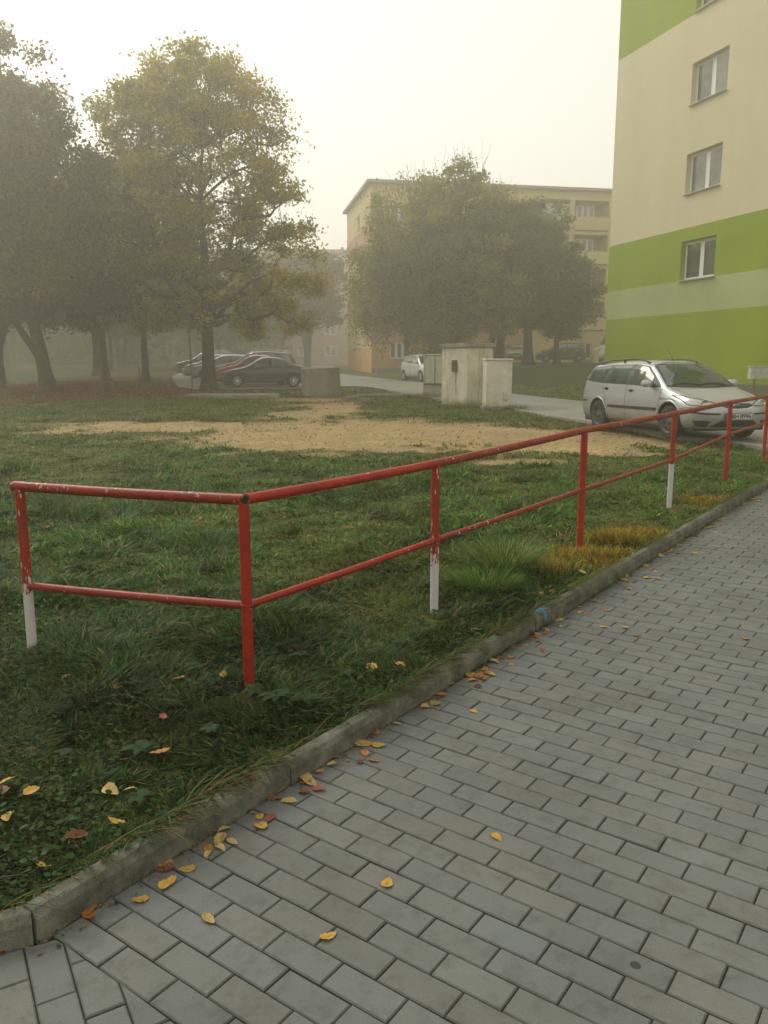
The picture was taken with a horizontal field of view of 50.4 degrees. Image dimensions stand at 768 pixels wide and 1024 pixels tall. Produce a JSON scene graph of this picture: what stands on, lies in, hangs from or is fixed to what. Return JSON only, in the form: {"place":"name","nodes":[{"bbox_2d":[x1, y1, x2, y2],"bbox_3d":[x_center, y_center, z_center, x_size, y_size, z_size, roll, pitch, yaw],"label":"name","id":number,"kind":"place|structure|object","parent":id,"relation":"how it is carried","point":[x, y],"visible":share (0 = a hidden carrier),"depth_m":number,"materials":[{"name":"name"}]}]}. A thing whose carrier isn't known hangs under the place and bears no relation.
{"place":"outdoors","nodes":[
{"label":"outdoors","id":0,"kind":"place"},
{"bbox_2d":[0,0,620,248],"label":"sky","id":1,"kind":"structure","parent":0,"point":[375,85],"materials":[{"name":"white"}]},
{"bbox_2d":[0,488,767,1023],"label":"pavement","id":2,"kind":"structure","parent":0,"point":[608,784],"depth_m":2.67,"materials":[{"name":"concrete"}]},
{"bbox_2d":[82,910,94,917],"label":"fallen leaf","id":3,"kind":"object","parent":2,"relation":"on","point":[92,912],"visible":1,"depth_m":2.44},
{"bbox_2d":[83,903,97,915],"bbox_3d":[-0.891,1.193,2.470,0.048,0.010,0.082,-2,7,-5],"label":"fallen leaf","id":4,"kind":"object","parent":2,"relation":"on","point":[87,911],"visible":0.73,"depth_m":2.45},
{"bbox_2d":[131,895,148,901],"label":"fallen leaf","id":5,"kind":"object","parent":2,"relation":"on","point":[141,898],"visible":1,"depth_m":2.51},
{"bbox_2d":[158,879,171,889],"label":"fallen leaf","id":6,"kind":"object","parent":2,"relation":"on","point":[163,884],"visible":1,"depth_m":2.57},
{"bbox_2d":[156,864,174,871],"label":"fallen leaf","id":7,"kind":"object","parent":2,"relation":"on","point":[167,866],"visible":1,"depth_m":2.66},
{"bbox_2d":[158,858,173,866],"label":"fallen leaf","id":8,"kind":"object","parent":2,"relation":"on","point":[168,861],"visible":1,"depth_m":2.69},
{"bbox_2d":[166,875,175,884],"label":"fallen leaf","id":9,"kind":"object","parent":2,"relation":"on","point":[172,878],"visible":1,"depth_m":2.60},
{"bbox_2d":[178,864,196,871],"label":"fallen leaf","id":10,"kind":"object","parent":2,"relation":"on","point":[190,868],"visible":1,"depth_m":2.65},
{"bbox_2d":[201,913,214,922],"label":"fallen leaf","id":11,"kind":"object","parent":2,"relation":"on","point":[208,917],"visible":1,"depth_m":2.42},
{"bbox_2d":[203,844,212,850],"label":"fallen leaf","id":12,"kind":"object","parent":2,"relation":"on","point":[207,847],"visible":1,"depth_m":2.76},
{"bbox_2d":[214,843,224,850],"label":"fallen leaf","id":13,"kind":"object","parent":2,"relation":"on","point":[220,846],"visible":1,"depth_m":2.77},
{"bbox_2d":[214,831,226,844],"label":"fallen leaf","id":14,"kind":"object","parent":2,"relation":"on","point":[220,835],"visible":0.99,"depth_m":2.82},
{"bbox_2d":[217,825,231,831],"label":"fallen leaf","id":15,"kind":"object","parent":2,"relation":"on","point":[222,827],"visible":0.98,"depth_m":2.88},
{"bbox_2d":[227,837,237,843],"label":"fallen leaf","id":16,"kind":"object","parent":2,"relation":"on","point":[232,840],"visible":1,"depth_m":2.80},
{"bbox_2d":[255,813,263,818],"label":"fallen leaf","id":17,"kind":"object","parent":2,"relation":"on","point":[259,816],"visible":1,"depth_m":2.95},
{"bbox_2d":[254,822,267,828],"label":"fallen leaf","id":18,"kind":"object","parent":2,"relation":"on","point":[263,825],"visible":1,"depth_m":2.89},
{"bbox_2d":[266,812,275,820],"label":"fallen leaf","id":19,"kind":"object","parent":2,"relation":"on","point":[270,816],"visible":1,"depth_m":2.95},
{"bbox_2d":[279,796,296,801],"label":"fallen leaf","id":20,"kind":"object","parent":2,"relation":"on","point":[290,799],"visible":1,"depth_m":3.06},
{"bbox_2d":[298,788,311,792],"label":"fallen leaf","id":21,"kind":"object","parent":2,"relation":"on","point":[305,790],"visible":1,"depth_m":3.12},
{"bbox_2d":[302,775,316,785],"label":"fallen leaf","id":22,"kind":"object","parent":2,"relation":"on","point":[309,778],"visible":1,"depth_m":3.19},
{"bbox_2d":[311,785,325,789],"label":"fallen leaf","id":23,"kind":"object","parent":2,"relation":"on","point":[318,787],"visible":1,"depth_m":3.15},
{"bbox_2d":[320,931,336,938],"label":"fallen leaf","id":24,"kind":"object","parent":2,"relation":"on","point":[329,935],"visible":1,"depth_m":2.35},
{"bbox_2d":[355,739,364,745],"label":"fallen leaf","id":25,"kind":"object","parent":2,"relation":"on","point":[359,744],"visible":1,"depth_m":3.50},
{"bbox_2d":[361,749,368,755],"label":"fallen leaf","id":26,"kind":"object","parent":2,"relation":"on","point":[364,752],"visible":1,"depth_m":3.42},
{"bbox_2d":[359,740,371,745],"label":"fallen leaf","id":27,"kind":"object","parent":2,"relation":"on","point":[367,743],"visible":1,"depth_m":3.51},
{"bbox_2d":[371,742,384,746],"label":"fallen leaf","id":28,"kind":"object","parent":2,"relation":"on","point":[375,744],"visible":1,"depth_m":3.49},
{"bbox_2d":[0,488,765,953],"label":"gutter debris","id":29,"kind":"object","parent":2,"relation":"on","point":[298,780],"visible":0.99,"depth_m":2.86,"materials":[{"name":"brown plant"}]},
{"bbox_2d":[381,877,392,887],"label":"fallen leaf","id":30,"kind":"object","parent":2,"relation":"on","point":[387,882],"visible":1,"depth_m":2.58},
{"bbox_2d":[430,700,441,705],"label":"fallen leaf","id":31,"kind":"object","parent":2,"relation":"on","point":[433,702],"visible":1,"depth_m":3.90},
{"bbox_2d":[474,672,483,678],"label":"fallen leaf","id":32,"kind":"object","parent":2,"relation":"on","point":[478,675],"visible":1,"depth_m":4.24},
{"bbox_2d":[491,832,501,840],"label":"fallen leaf","id":33,"kind":"object","parent":2,"relation":"on","point":[496,835],"visible":1,"depth_m":2.83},
{"bbox_2d":[0,384,767,928],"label":"grass","id":34,"kind":"structure","parent":0,"point":[84,682],"depth_m":5.50,"materials":[{"name":"plant"}]},
{"bbox_2d":[0,785,9,794],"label":"fallen leaf","id":35,"kind":"object","parent":34,"relation":"on","point":[5,789],"visible":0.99,"depth_m":3.04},
{"bbox_2d":[1,811,11,820],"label":"fallen leaf","id":36,"kind":"object","parent":34,"relation":"on","point":[5,817],"visible":1,"depth_m":2.88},
{"bbox_2d":[20,786,39,794],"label":"fallen leaf","id":37,"kind":"object","parent":34,"relation":"on","point":[29,790],"visible":1,"depth_m":3.05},
{"bbox_2d":[100,782,117,793],"bbox_3d":[-1.027,1.033,3.045,0.095,0.017,0.050,11,36,28],"label":"fallen leaf","id":38,"kind":"object","parent":34,"relation":"on","point":[113,788],"visible":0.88,"depth_m":3.05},
{"bbox_2d":[108,816,124,823],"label":"fallen leaf","id":39,"kind":"object","parent":34,"relation":"on","point":[114,820],"visible":0.98,"depth_m":2.83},
{"bbox_2d":[148,748,169,752],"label":"fallen leaf","id":40,"kind":"object","parent":34,"relation":"on","point":[160,750],"visible":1,"depth_m":3.32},
{"bbox_2d":[366,662,376,668],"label":"fallen leaf","id":41,"kind":"object","parent":34,"relation":"on","point":[372,664],"visible":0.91,"depth_m":4.27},
{"bbox_2d":[0,359,767,908],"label":"ground","id":42,"kind":"structure","parent":0,"point":[348,437],"depth_m":11.91,"materials":[{"name":"plant"}]},
{"bbox_2d":[3,322,28,368],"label":"young lime tree","id":43,"kind":"object","parent":42,"relation":"on","point":[8,365],"visible":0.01,"depth_m":82.39,"materials":[{"name":"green plant"}]},
{"bbox_2d":[0,103,73,388],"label":"lime tree","id":44,"kind":"object","parent":42,"relation":"on","point":[3,332],"visible":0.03,"depth_m":36.59,"materials":[{"name":"green plant"}]},
{"bbox_2d":[3,69,74,383],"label":"young lime tree","id":45,"kind":"object","parent":42,"relation":"on","point":[60,176],"depth_m":42.77,"materials":[{"name":"green plant"}]},
{"bbox_2d":[0,19,173,392],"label":"lime tree","id":46,"kind":"object","parent":42,"relation":"on","point":[45,251],"visible":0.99,"depth_m":31.05,"materials":[{"name":"green plant"}]},
{"bbox_2d":[55,315,128,375],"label":"twin stemmed tree","id":47,"kind":"object","parent":42,"relation":"on","point":[96,368],"depth_m":58.17,"materials":[{"name":"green plant"}]},
{"bbox_2d":[23,170,182,379],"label":"young lime tree","id":48,"kind":"object","parent":42,"relation":"on","point":[105,373],"visible":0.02,"depth_m":48.99,"materials":[{"name":"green plant"}]},
{"bbox_2d":[64,320,160,369],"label":"young lime tree","id":49,"kind":"object","parent":42,"relation":"on","point":[119,331],"visible":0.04,"depth_m":76.05,"materials":[{"name":"green plant"}]},
{"bbox_2d":[114,332,157,367],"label":"twin stemmed tree","id":50,"kind":"object","parent":42,"relation":"on","point":[122,358],"visible":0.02,"depth_m":90.10,"materials":[{"name":"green plant"}]},
{"bbox_2d":[63,150,232,382],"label":"young lime tree","id":51,"kind":"object","parent":42,"relation":"on","point":[145,375],"visible":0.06,"depth_m":44.16,"materials":[{"name":"green plant"}]},
{"bbox_2d":[3,272,296,365],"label":"woods","id":52,"kind":"object","parent":42,"relation":"on","point":[65,348],"visible":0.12,"depth_m":108.37,"materials":[{"name":"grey plant"}]},
{"bbox_2d":[186,297,192,390],"bbox_3d":[-8.105,-6.914,34.113,0.134,4.001,0.114,0,10,0],"label":"metal post","id":53,"kind":"object","parent":42,"relation":"on","point":[190,354],"visible":0.87,"depth_m":34.07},
{"bbox_2d":[170,273,223,355],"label":"twin stemmed tree","id":54,"kind":"object","parent":42,"relation":"on","point":[198,350],"depth_m":89.78,"materials":[{"name":"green plant"}]},
{"bbox_2d":[80,30,335,389],"bbox_3d":[-7.394,-12.282,34.794,9.895,14.519,8.815,9,13,40],"label":"linden tree","id":55,"kind":"object","parent":42,"relation":"on","point":[149,99],"visible":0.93,"depth_m":33.56,"materials":[{"name":"green plant"}]},
{"bbox_2d":[175,273,268,351],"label":"twin stemmed tree","id":56,"kind":"object","parent":42,"relation":"on","point":[223,330],"visible":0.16,"depth_m":76.07,"materials":[{"name":"green plant"}]},
{"bbox_2d":[185,393,279,398],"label":"concrete slab","id":57,"kind":"structure","parent":42,"relation":"on","point":[246,395],"depth_m":29.38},
{"bbox_2d":[149,247,347,364],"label":"building","id":58,"kind":"structure","parent":42,"relation":"on","point":[330,347],"depth_m":108.41,"materials":[{"name":"grey paint"}]},
{"bbox_2d":[161,345,172,355],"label":"window","id":59,"kind":"structure","parent":58,"relation":"in","point":[168,349],"depth_m":108.13,"materials":[{"name":"white plastic"}]},
{"bbox_2d":[297,345,303,355],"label":"window","id":60,"kind":"structure","parent":58,"relation":"in","point":[300,347],"depth_m":108.71,"materials":[{"name":"glass"}]},
{"bbox_2d":[324,324,335,334],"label":"window","id":61,"kind":"structure","parent":58,"relation":"in","point":[331,332],"depth_m":108.39,"materials":[{"name":"glass"}]},
{"bbox_2d":[325,345,336,355],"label":"window","id":62,"kind":"structure","parent":58,"relation":"in","point":[330,350],"depth_m":108.86,"materials":[{"name":"glass"}]},
{"bbox_2d":[225,249,278,349],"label":"twin stemmed tree","id":63,"kind":"object","parent":42,"relation":"on","point":[266,346],"depth_m":97.67,"materials":[{"name":"green plant"}]},
{"bbox_2d":[237,250,319,351],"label":"young lime tree","id":64,"kind":"object","parent":42,"relation":"on","point":[272,335],"visible":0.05,"depth_m":88.07,"materials":[{"name":"green plant"}]},
{"bbox_2d":[259,243,347,367],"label":"twin stemmed tree","id":65,"kind":"object","parent":42,"relation":"on","point":[326,303],"visible":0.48,"depth_m":78.08,"materials":[{"name":"green plant"}]},
{"bbox_2d":[301,367,340,397],"bbox_3d":[-2.369,-4.880,30.723,1.507,1.154,1.490,0,10,0],"label":"concrete ring","id":66,"kind":"object","parent":42,"relation":"on","point":[319,382],"visible":0.96,"depth_m":30.10,"materials":[{"name":"grey"}]},
{"bbox_2d":[0,496,681,907],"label":"weeds","id":67,"kind":"object","parent":42,"relation":"on","point":[146,744],"visible":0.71,"depth_m":3.90,"materials":[{"name":"green plant"}]},
{"bbox_2d":[61,828,88,838],"bbox_3d":[-1.034,1.077,2.722,0.098,0.019,0.046,2,20,-36],"label":"fallen leaf","id":68,"kind":"object","parent":67,"relation":"on","point":[75,833],"visible":1,"depth_m":2.73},
{"bbox_2d":[0,379,757,536],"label":"leaf litter","id":69,"kind":"object","parent":42,"relation":"on","point":[77,386],"visible":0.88,"depth_m":33.41,"materials":[{"name":"plant"}]},
{"bbox_2d":[0,478,767,955],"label":"kerb","id":70,"kind":"structure","parent":42,"relation":"on","point":[24,924],"depth_m":3.05,"materials":[{"name":"concrete"}]},
{"bbox_2d":[9,394,767,688],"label":"pipe railing","id":71,"kind":"object","parent":42,"relation":"on","point":[246,604],"visible":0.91,"depth_m":4.45,"materials":[{"name":"metal"}]},
{"bbox_2d":[339,158,474,379],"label":"weeping birch","id":72,"kind":"object","parent":42,"relation":"on","point":[381,277],"visible":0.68,"depth_m":48.67,"materials":[{"name":"green plant"}]},
{"bbox_2d":[409,391,441,399],"bbox_3d":[1.506,-4.220,29.307,1.623,0.323,1.742,0,10,0],"label":"grass tuft","id":73,"kind":"object","parent":42,"relation":"on","point":[426,397],"visible":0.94,"depth_m":29.07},
{"bbox_2d":[423,354,441,395],"bbox_3d":[1.859,-5.029,30.198,0.800,1.600,0.460,-1,10,-3],"label":"switch cabinet","id":74,"kind":"object","parent":42,"relation":"on","point":[432,380],"visible":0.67,"depth_m":29.99,"materials":[{"name":"concrete"}]},
{"bbox_2d":[444,402,478,408],"bbox_3d":[2.357,-3.183,24.215,1.451,0.251,1.320,-7,13,-34],"label":"grass tuft","id":75,"kind":"object","parent":42,"relation":"on","point":[462,405],"visible":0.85,"depth_m":24.09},
{"bbox_2d":[385,141,539,343],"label":"ash tree","id":76,"kind":"object","parent":42,"relation":"on","point":[463,189],"visible":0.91,"depth_m":46.86,"materials":[{"name":"green plant"}]},
{"bbox_2d":[439,343,495,406],"bbox_3d":[2.569,-4.274,25.540,1.100,1.942,1.700,-5,11,-25],"label":"concrete transformer kiosk","id":77,"kind":"object","parent":42,"relation":"on","point":[462,372],"visible":0.91,"depth_m":24.91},
{"bbox_2d":[343,179,611,372],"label":"apartment building","id":78,"kind":"structure","parent":42,"relation":"on","point":[590,209],"depth_m":67.35,"materials":[{"name":"beige paint"}]},
{"bbox_2d":[390,342,403,358],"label":"window","id":79,"kind":"structure","parent":78,"relation":"in","point":[396,351],"depth_m":66.23,"materials":[{"name":"white plastic"}]},
{"bbox_2d":[390,203,407,221],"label":"window","id":80,"kind":"structure","parent":78,"relation":"in","point":[398,203],"depth_m":64.31,"materials":[{"name":"white plastic"}]},
{"bbox_2d":[575,239,592,250],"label":"window","id":81,"kind":"structure","parent":78,"relation":"in","point":[588,243],"depth_m":68.53,"materials":[{"name":"glass"}]},
{"bbox_2d":[576,205,594,216],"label":"window","id":82,"kind":"structure","parent":78,"relation":"in","point":[581,211],"depth_m":68.00,"materials":[{"name":"glass"}]},
{"bbox_2d":[581,343,590,359],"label":"window","id":83,"kind":"structure","parent":78,"relation":"in","point":[588,345],"depth_m":69.13,"materials":[{"name":"plastic"}]},
{"bbox_2d":[441,562,536,595],"bbox_3d":[0.719,0.463,5.681,0.778,0.196,0.764,0,10,0],"label":"grass tuft","id":84,"kind":"object","parent":42,"relation":"on","point":[502,576],"visible":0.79,"depth_m":5.71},
{"bbox_2d":[457,176,525,358],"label":"ash tree","id":85,"kind":"object","parent":42,"relation":"on","point":[491,340],"visible":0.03,"depth_m":55.73,"materials":[{"name":"green plant"}]},
{"bbox_2d":[425,195,566,358],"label":"maple tree","id":86,"kind":"object","parent":42,"relation":"on","point":[530,247],"visible":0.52,"depth_m":48.10,"materials":[{"name":"green plant"}]},
{"bbox_2d":[480,359,513,410],"bbox_3d":[3.267,-3.645,23.599,0.860,1.552,0.550,-1,10,-8],"label":"meter cabinet","id":87,"kind":"object","parent":42,"relation":"on","point":[497,385],"visible":0.9,"depth_m":23.38,"materials":[{"name":"concrete"}]},
{"bbox_2d":[442,533,564,576],"bbox_3d":[0.924,0.335,6.102,1.079,0.289,0.979,6,12,30],"label":"grass tuft","id":88,"kind":"object","parent":42,"relation":"on","point":[502,557],"visible":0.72,"depth_m":6.15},
{"bbox_2d":[505,343,522,359],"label":"hatchback car","id":89,"kind":"object","parent":42,"relation":"on","point":[514,351],"visible":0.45,"depth_m":60.73,"materials":[{"name":"silver metal"}]},
{"bbox_2d":[501,403,534,411],"bbox_3d":[3.740,-3.003,23.246,1.074,0.253,1.057,-5,11,-24],"label":"grass tuft","id":90,"kind":"object","parent":42,"relation":"on","point":[512,409],"visible":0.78,"depth_m":23.15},
{"bbox_2d":[341,374,767,450],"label":"road edging","id":91,"kind":"object","parent":42,"relation":"on","point":[654,433],"visible":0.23,"depth_m":17.65,"materials":[{"name":"concrete"}]},
{"bbox_2d":[511,195,607,364],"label":"maple tree","id":92,"kind":"object","parent":42,"relation":"on","point":[575,281],"visible":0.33,"depth_m":51.98,"materials":[{"name":"green plant"}]},
{"bbox_2d":[535,343,586,361],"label":"hatchback car","id":93,"kind":"object","parent":42,"relation":"on","point":[575,352],"visible":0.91,"depth_m":63.01,"materials":[{"name":"green paint"}]},
{"bbox_2d":[533,254,599,363],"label":"maple tree","id":94,"kind":"object","parent":42,"relation":"on","point":[559,335],"visible":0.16,"depth_m":56.91,"materials":[{"name":"green plant"}]},
{"bbox_2d":[589,350,598,362],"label":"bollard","id":95,"kind":"object","parent":42,"relation":"on","point":[594,356],"visible":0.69,"depth_m":62.59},
{"bbox_2d":[592,337,604,361],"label":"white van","id":96,"kind":"object","parent":42,"relation":"on","point":[601,347],"visible":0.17,"depth_m":64.83,"materials":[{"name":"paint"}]},
{"bbox_2d":[509,493,730,576],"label":"withered weeds","id":97,"kind":"object","parent":42,"relation":"on","point":[595,553],"visible":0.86,"depth_m":6.82,"materials":[{"name":"yellow plant"}]},
{"bbox_2d":[604,0,767,395],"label":"apartment block","id":98,"kind":"structure","parent":42,"relation":"on","point":[688,266],"depth_m":33.47,"materials":[{"name":"paint"}]},
{"bbox_2d":[676,236,716,281],"bbox_3d":[12.886,-10.333,33.370,0.426,1.637,2.210,-3,11,-17],"label":"window","id":99,"kind":"structure","parent":98,"relation":"in","point":[700,254],"depth_m":33.49,"materials":[{"name":"glass"}]},
{"bbox_2d":[682,144,722,195],"bbox_3d":[12.886,-13.727,32.752,0.426,1.637,2.210,-3,11,-17],"label":"window","id":100,"kind":"structure","parent":98,"relation":"in","point":[706,164],"depth_m":32.86,"materials":[{"name":"glass"}]},
{"bbox_2d":[693,0,715,13],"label":"window","id":101,"kind":"structure","parent":98,"relation":"in","point":[705,3],"depth_m":32.29,"materials":[{"name":"white plastic"}]},
{"bbox_2d":[688,48,729,106],"bbox_3d":[12.886,-17.121,32.133,0.426,1.637,2.210,-3,11,-17],"label":"window","id":102,"kind":"structure","parent":98,"relation":"in","point":[712,74],"depth_m":32.25,"materials":[{"name":"glass"}]},
{"bbox_2d":[747,366,767,394],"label":"sign","id":103,"kind":"object","parent":42,"relation":"on","point":[757,372],"visible":0.95,"depth_m":28.62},
{"bbox_2d":[172,365,767,445],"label":"road","id":104,"kind":"structure","parent":0,"point":[563,407],"depth_m":29.23,"materials":[{"name":"asphalt"}]},
{"bbox_2d":[174,350,233,372],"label":"suv car","id":105,"kind":"object","parent":104,"relation":"on","point":[178,366],"visible":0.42,"depth_m":56.59,"materials":[{"name":"blue paint"}]},
{"bbox_2d":[181,354,226,377],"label":"hatchback car","id":106,"kind":"object","parent":104,"relation":"on","point":[185,370],"visible":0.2,"depth_m":50.22,"materials":[{"name":"silver metal"}]},
{"bbox_2d":[189,354,243,378],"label":"hatchback car","id":107,"kind":"object","parent":104,"relation":"on","point":[219,360],"visible":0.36,"depth_m":46.65,"materials":[{"name":"silver metal"}]},
{"bbox_2d":[215,355,284,384],"bbox_3d":[-6.542,-7.114,40.780,4.135,1.480,2.048,-2,11,-10],"label":"saloon car","id":108,"kind":"object","parent":104,"relation":"on","point":[247,360],"visible":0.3,"depth_m":39.91,"materials":[{"name":"red paint"}]},
{"bbox_2d":[215,350,295,369],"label":"suv car","id":109,"kind":"object","parent":104,"relation":"on","point":[286,355],"visible":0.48,"depth_m":43.27,"materials":[{"name":"blue paint"}]},
{"bbox_2d":[219,357,305,386],"bbox_3d":[-5.642,-6.593,38.334,4.135,1.397,2.048,-2,11,-10],"label":"saloon car","id":110,"kind":"object","parent":104,"relation":"on","point":[269,370],"visible":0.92,"depth_m":37.60,"materials":[{"name":"black paint"}]},
{"bbox_2d":[401,354,423,381],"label":"hatchback car","id":111,"kind":"object","parent":104,"relation":"on","point":[412,366],"visible":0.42,"depth_m":44.99,"materials":[{"name":"white paint"}]},
{"bbox_2d":[583,349,765,438],"bbox_3d":[5.694,-2.437,16.424,2.094,1.683,4.483,-3,10,-14],"label":"estate car","id":112,"kind":"object","parent":104,"relation":"on","point":[619,391],"visible":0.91,"depth_m":15.50,"materials":[{"name":"silver metal"}]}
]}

